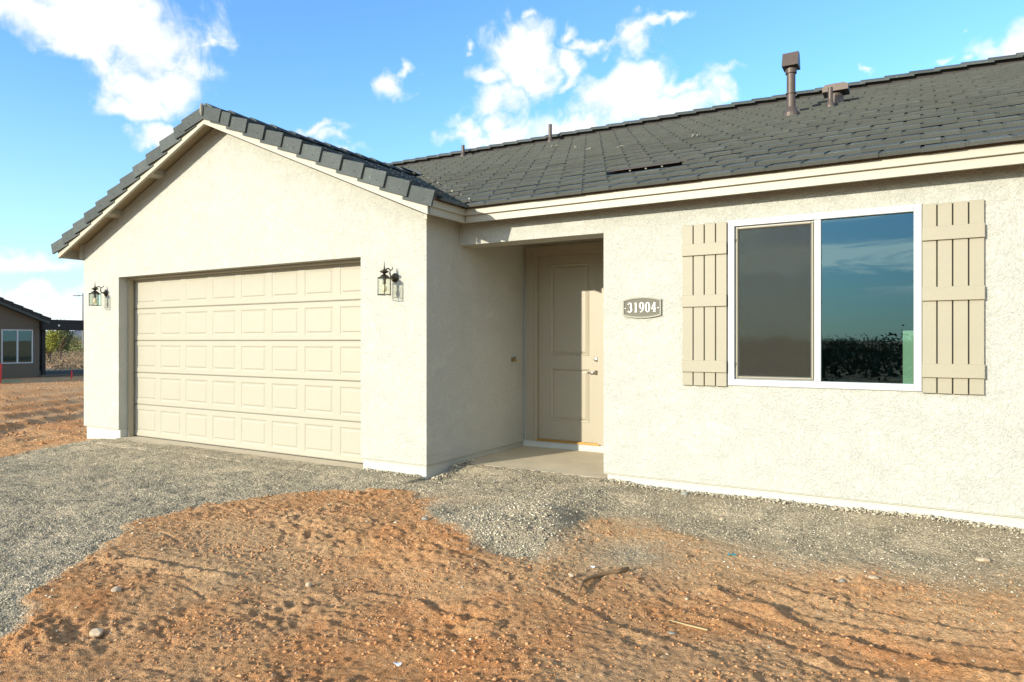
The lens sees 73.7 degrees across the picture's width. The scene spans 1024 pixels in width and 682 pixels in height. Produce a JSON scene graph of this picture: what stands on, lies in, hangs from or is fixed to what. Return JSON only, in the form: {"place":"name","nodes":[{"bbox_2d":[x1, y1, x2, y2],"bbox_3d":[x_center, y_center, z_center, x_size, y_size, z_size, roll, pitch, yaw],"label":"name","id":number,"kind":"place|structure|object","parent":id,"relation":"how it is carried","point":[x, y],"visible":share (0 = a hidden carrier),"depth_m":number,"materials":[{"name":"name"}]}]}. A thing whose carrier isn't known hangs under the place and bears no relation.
{"place":"outdoors","nodes":[
{"label":"outdoors","id":0,"kind":"place"},
{"bbox_2d":[46,330,81,340],"bbox_3d":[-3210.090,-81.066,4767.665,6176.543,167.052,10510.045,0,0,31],"label":"mountains","id":1,"kind":"structure","parent":0,"point":[78,332],"depth_m":5726.60,"materials":[{"name":"grey"}]},
{"bbox_2d":[0,438,1023,634],"bbox_3d":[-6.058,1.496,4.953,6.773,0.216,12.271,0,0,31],"label":"gravel driveway","id":2,"kind":"structure","parent":0,"point":[57,477],"depth_m":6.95,"materials":[{"name":"gravel"}]},
{"bbox_2d":[359,458,1023,533],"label":"wall gravel","id":3,"kind":"structure","parent":2,"relation":"on","point":[931,517],"depth_m":6.01,"materials":[{"name":"grey gravel"}]},
{"bbox_2d":[0,341,1023,681],"bbox_3d":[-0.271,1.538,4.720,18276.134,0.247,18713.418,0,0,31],"label":"ground","id":4,"kind":"structure","parent":0,"point":[358,543],"depth_m":3.94,"materials":[{"name":"brown soil"}]},
{"bbox_2d":[0,364,1,382],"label":"marker stake","id":5,"kind":"object","parent":4,"relation":"on","point":[0,373],"visible":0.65,"depth_m":26.47,"materials":[{"name":"red paint"}]},
{"bbox_2d":[0,297,83,378],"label":"neighbouring house","id":6,"kind":"structure","parent":4,"relation":"on","point":[23,329],"depth_m":30.35,"materials":[{"name":"beige paint"}]},
{"bbox_2d":[1,329,32,363],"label":"window","id":7,"kind":"structure","parent":6,"relation":"in","point":[16,330],"depth_m":29.69,"materials":[{"name":"white plastic"}]},
{"bbox_2d":[0,379,86,446],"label":"field clods","id":8,"kind":"object","parent":4,"relation":"on","point":[39,408],"visible":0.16,"depth_m":14.63,"materials":[{"name":"brown soil"}]},
{"bbox_2d":[46,330,65,359],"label":"tree","id":9,"kind":"object","parent":4,"relation":"on","point":[53,339],"visible":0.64,"depth_m":49.93,"materials":[{"name":"green plant"}]},
{"bbox_2d":[46,319,76,359],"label":"tree","id":10,"kind":"object","parent":4,"relation":"on","point":[65,342],"visible":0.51,"depth_m":55.96,"materials":[{"name":"green plant"}]},
{"bbox_2d":[46,348,83,370],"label":"desert scrub","id":11,"kind":"object","parent":4,"relation":"on","point":[66,355],"visible":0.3,"depth_m":47.75,"materials":[{"name":"brown plant"}]},
{"bbox_2d":[48,340,83,352],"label":"scrub","id":12,"kind":"object","parent":4,"relation":"on","point":[76,348],"visible":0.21,"depth_m":87.40,"materials":[{"name":"green plant"}]},
{"bbox_2d":[66,333,81,345],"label":"tree","id":13,"kind":"object","parent":4,"relation":"on","point":[78,339],"visible":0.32,"depth_m":119.82,"materials":[{"name":"green plant"}]},
{"bbox_2d":[73,293,83,350],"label":"street lamp","id":14,"kind":"object","parent":4,"relation":"on","point":[82,319],"visible":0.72,"depth_m":92.93,"materials":[{"name":"grey metal"}]},
{"bbox_2d":[89,628,103,637],"bbox_3d":[-2.231,1.570,3.671,0.074,0.048,0.052,0,0,16],"label":"rock","id":15,"kind":"object","parent":4,"relation":"on","point":[96,632],"visible":0.95,"depth_m":3.66,"materials":[{"name":"white stone"}]},
{"bbox_2d":[111,586,121,592],"bbox_3d":[-2.405,1.511,4.146,0.047,0.037,0.055,0,0,32],"label":"rock","id":16,"kind":"object","parent":4,"relation":"on","point":[116,589],"visible":1,"depth_m":4.13,"materials":[{"name":"white stone"}]},
{"bbox_2d":[0,488,1020,681],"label":"pebbles","id":17,"kind":"object","parent":4,"relation":"on","point":[454,650],"visible":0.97,"depth_m":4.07,"materials":[{"name":"stone"}]},
{"bbox_2d":[0,489,1023,681],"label":"dirt clods","id":18,"kind":"object","parent":4,"relation":"on","point":[483,640],"visible":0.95,"depth_m":3.84,"materials":[{"name":"brown soil"}]},
{"bbox_2d":[51,52,1023,528],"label":"house","id":19,"kind":"structure","parent":4,"relation":"on","point":[807,266],"depth_m":7.77,"materials":[{"name":"beige paint"}]},
{"bbox_2d":[89,286,107,305],"bbox_3d":[-6.304,-0.717,10.387,0.161,0.368,0.233,0,0,31],"label":"wall lantern","id":20,"kind":"object","parent":19,"relation":"attached to","point":[98,299],"depth_m":10.36,"materials":[{"name":"brown metal"}]},
{"bbox_2d":[127,259,362,463],"bbox_3d":[-3.722,0.244,9.221,4.950,2.434,0.140,0,0,31],"label":"garage door","id":21,"kind":"structure","parent":19,"relation":"in","point":[250,411],"depth_m":9.10,"materials":[{"name":"paint"}]},
{"bbox_2d":[378,262,398,295],"bbox_3d":[-1.366,-0.679,7.441,0.161,0.368,0.233,0,0,31],"label":"wall lantern","id":22,"kind":"object","parent":19,"relation":"attached to","point":[394,277],"depth_m":7.39,"materials":[{"name":"brown metal"}]},
{"bbox_2d":[460,145,465,155],"bbox_3d":[-1.069,-4.112,14.900,0.133,0.315,0.133,0,0,31],"label":"vent pipe","id":23,"kind":"object","parent":19,"relation":"on","point":[462,150],"visible":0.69,"depth_m":14.87,"materials":[{"name":"grey metal"}]},
{"bbox_2d":[547,124,552,141],"bbox_3d":[0.770,-4.147,13.746,0.133,0.426,0.133,0,0,31],"label":"vent pipe","id":24,"kind":"object","parent":19,"relation":"on","point":[550,132],"visible":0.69,"depth_m":13.71,"materials":[{"name":"grey metal"}]},
{"bbox_2d":[526,241,603,445],"bbox_3d":[0.731,0.035,8.810,1.210,2.551,0.119,0,0,31],"label":"front door","id":25,"kind":"structure","parent":19,"relation":"in","point":[565,283],"depth_m":8.84,"materials":[{"name":"paint"}]},
{"bbox_2d":[623,297,661,317],"bbox_3d":[1.273,-0.328,6.694,0.392,0.206,0.024,0,0,31],"label":"house number plaque","id":26,"kind":"object","parent":19,"relation":"attached to","point":[642,307],"visible":1,"depth_m":6.69,"materials":[{"name":"grey metal"}]},
{"bbox_2d":[782,51,799,115],"bbox_3d":[3.907,-3.562,9.558,0.220,0.916,0.250,0,0,31],"label":"flue","id":27,"kind":"object","parent":19,"relation":"on","point":[790,63],"visible":0.83,"depth_m":9.50,"materials":[{"name":"brown paint"}]},
{"bbox_2d":[728,204,921,391],"bbox_3d":[2.657,-0.350,5.908,1.527,1.511,0.078,0,0,31],"label":"window","id":28,"kind":"structure","parent":19,"relation":"in","point":[813,219],"depth_m":5.90,"materials":[{"name":"white plastic"}]},
{"bbox_2d":[826,87,834,106],"bbox_3d":[4.422,-3.354,9.484,0.122,0.332,0.122,0,0,31],"label":"vent pipe","id":29,"kind":"object","parent":19,"relation":"on","point":[830,101],"visible":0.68,"depth_m":9.45,"materials":[{"name":"grey metal"}]},
{"bbox_2d":[822,82,849,102],"bbox_3d":[4.609,-3.479,9.710,0.330,0.340,0.280,0,0,31],"label":"roof vent","id":30,"kind":"object","parent":19,"relation":"on","point":[840,89],"visible":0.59,"depth_m":9.62,"materials":[{"name":"grey metal"}]},
{"bbox_2d":[903,331,912,383],"bbox_3d":[3.241,0.132,5.585,0.075,0.434,0.015,0,0,31],"label":"green board","id":31,"kind":"object","parent":19,"relation":"in","point":[907,357],"visible":1,"depth_m":5.58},
{"bbox_2d":[577,567,629,592],"bbox_3d":[0.546,1.505,4.324,0.116,0.050,0.585,0,0,41],"label":"stick","id":32,"kind":"object","parent":4,"relation":"on","point":[604,573],"visible":0.99,"depth_m":4.40,"materials":[{"name":"brown wood"}]},
{"bbox_2d":[669,619,707,630],"bbox_3d":[0.951,1.537,3.696,0.015,0.026,0.241,0,0,-43],"label":"twig","id":33,"kind":"object","parent":4,"relation":"on","point":[689,625],"visible":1,"depth_m":3.68,"materials":[{"name":"wood"}]},
{"bbox_2d":[747,579,778,584],"bbox_3d":[1.601,1.535,4.331,0.242,0.024,0.083,0,0,3],"label":"twig","id":34,"kind":"object","parent":4,"relation":"on","point":[762,580],"visible":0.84,"depth_m":4.36,"materials":[{"name":"brown wood"}]},
{"bbox_2d":[868,575,878,579],"bbox_3d":[2.277,1.491,4.300,0.064,0.024,0.044,0,0,31],"label":"rock","id":35,"kind":"object","parent":4,"relation":"on","point":[873,577],"visible":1,"depth_m":4.29,"materials":[{"name":"white stone"}]},
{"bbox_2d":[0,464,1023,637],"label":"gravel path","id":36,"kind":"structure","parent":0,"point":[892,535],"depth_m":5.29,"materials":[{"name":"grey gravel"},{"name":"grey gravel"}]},
{"bbox_2d":[975,557,989,562],"bbox_3d":[3.156,1.469,4.582,0.086,0.036,0.070,0,0,31],"label":"rock","id":37,"kind":"object","parent":36,"relation":"on","point":[982,559],"visible":1,"depth_m":4.56,"materials":[{"name":"beige stone"}]},
{"bbox_2d":[0,0,1023,330],"label":"sky","id":38,"kind":"structure","parent":0,"point":[89,88],"materials":[{"name":"blue"}]}
]}

